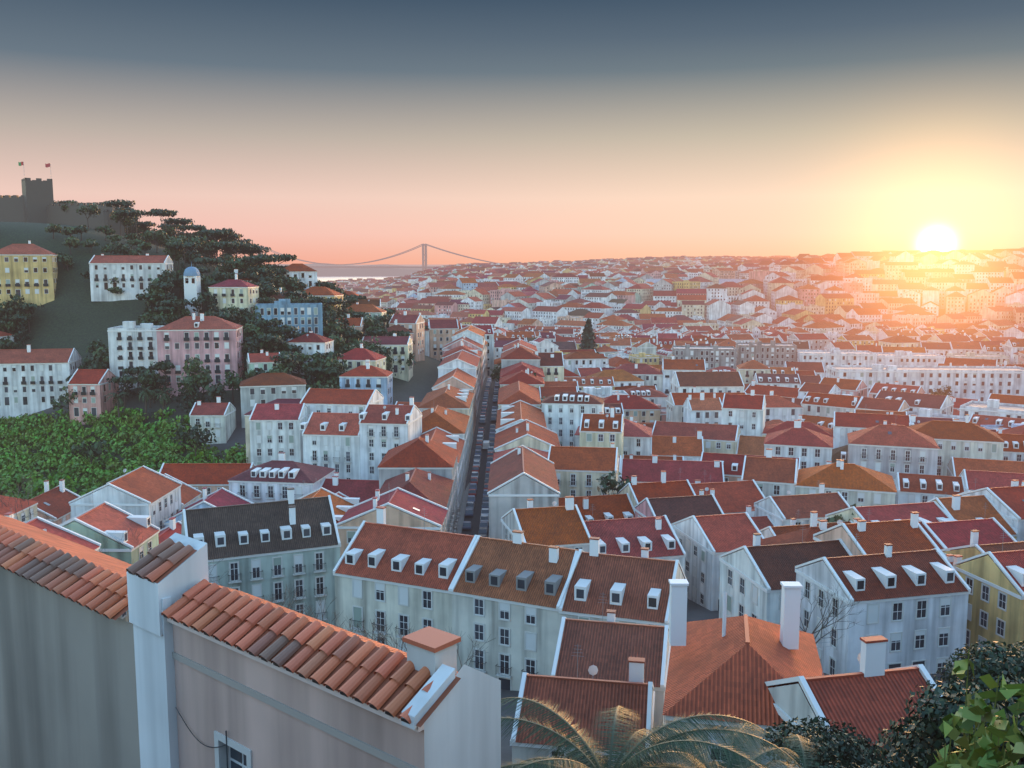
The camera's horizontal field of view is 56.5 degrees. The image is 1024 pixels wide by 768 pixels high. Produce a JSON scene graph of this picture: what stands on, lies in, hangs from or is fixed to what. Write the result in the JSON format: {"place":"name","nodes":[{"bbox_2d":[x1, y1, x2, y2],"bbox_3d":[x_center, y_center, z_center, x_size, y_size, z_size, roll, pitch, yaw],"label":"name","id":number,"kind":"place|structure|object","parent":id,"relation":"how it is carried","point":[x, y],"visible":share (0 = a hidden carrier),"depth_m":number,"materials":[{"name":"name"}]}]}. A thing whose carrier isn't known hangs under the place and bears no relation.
{"place":"outdoors","nodes":[
{"label":"outdoors","id":0,"kind":"place"},
{"bbox_2d":[221,265,442,281],"bbox_3d":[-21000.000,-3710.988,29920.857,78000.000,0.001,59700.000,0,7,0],"label":"river water","id":1,"kind":"structure","parent":0,"point":[321,279],"depth_m":5704.29,"materials":[{"name":"white liquid"}]},
{"bbox_2d":[276,263,430,276],"bbox_3d":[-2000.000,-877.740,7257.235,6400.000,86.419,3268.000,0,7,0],"label":"bank hills","id":2,"kind":"structure","parent":0,"point":[331,272],"depth_m":6237.26,"materials":[{"name":"grey"}]},
{"bbox_2d":[457,379,498,537],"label":"street","id":3,"kind":"structure","parent":0,"point":[474,519],"depth_m":219.82,"materials":[{"name":"grey asphalt"}]},
{"bbox_2d":[462,377,498,536],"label":"parked cars","id":4,"kind":"object","parent":3,"relation":"on","point":[470,504],"visible":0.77,"depth_m":246.69,"materials":[{"name":"paint"}]},
{"bbox_2d":[0,222,1003,767],"bbox_3d":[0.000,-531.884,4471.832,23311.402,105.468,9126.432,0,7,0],"label":"ground","id":5,"kind":"structure","parent":0,"point":[72,314],"depth_m":330.27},
{"bbox_2d":[0,162,494,315],"bbox_3d":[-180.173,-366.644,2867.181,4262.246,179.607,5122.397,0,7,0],"label":"landmarks","id":6,"kind":"object","parent":5,"relation":"on","point":[34,203],"visible":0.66,"depth_m":423.83,"materials":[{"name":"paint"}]},
{"bbox_2d":[0,515,500,767],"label":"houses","id":7,"kind":"structure","parent":5,"relation":"on","point":[190,666],"depth_m":14.84,"materials":[{"name":"paint"}]},
{"bbox_2d":[0,383,1023,767],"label":"houses","id":8,"kind":"structure","parent":5,"relation":"on","point":[568,587],"depth_m":120.90,"materials":[{"name":"paint"}]},
{"bbox_2d":[0,240,1023,435],"bbox_3d":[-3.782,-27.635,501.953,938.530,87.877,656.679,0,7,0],"label":"city","id":9,"kind":"object","parent":5,"relation":"on","point":[680,373],"visible":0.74,"depth_m":337.50,"materials":[{"name":"paint"}]},
{"bbox_2d":[0,195,1023,767],"bbox_3d":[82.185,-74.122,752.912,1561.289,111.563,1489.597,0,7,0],"label":"trees","id":10,"kind":"object","parent":5,"relation":"on","point":[972,717],"visible":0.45,"depth_m":243.06,"materials":[{"name":"green plant"}]},
{"bbox_2d":[322,247,1023,333],"bbox_3d":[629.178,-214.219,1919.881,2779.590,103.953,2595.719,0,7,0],"label":"city","id":11,"kind":"object","parent":5,"relation":"on","point":[845,292],"visible":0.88,"depth_m":957.26,"materials":[{"name":"paint"}]},
{"bbox_2d":[0,0,1023,264],"label":"sky","id":12,"kind":"structure","parent":0,"point":[318,131],"materials":[{"name":"orange"}]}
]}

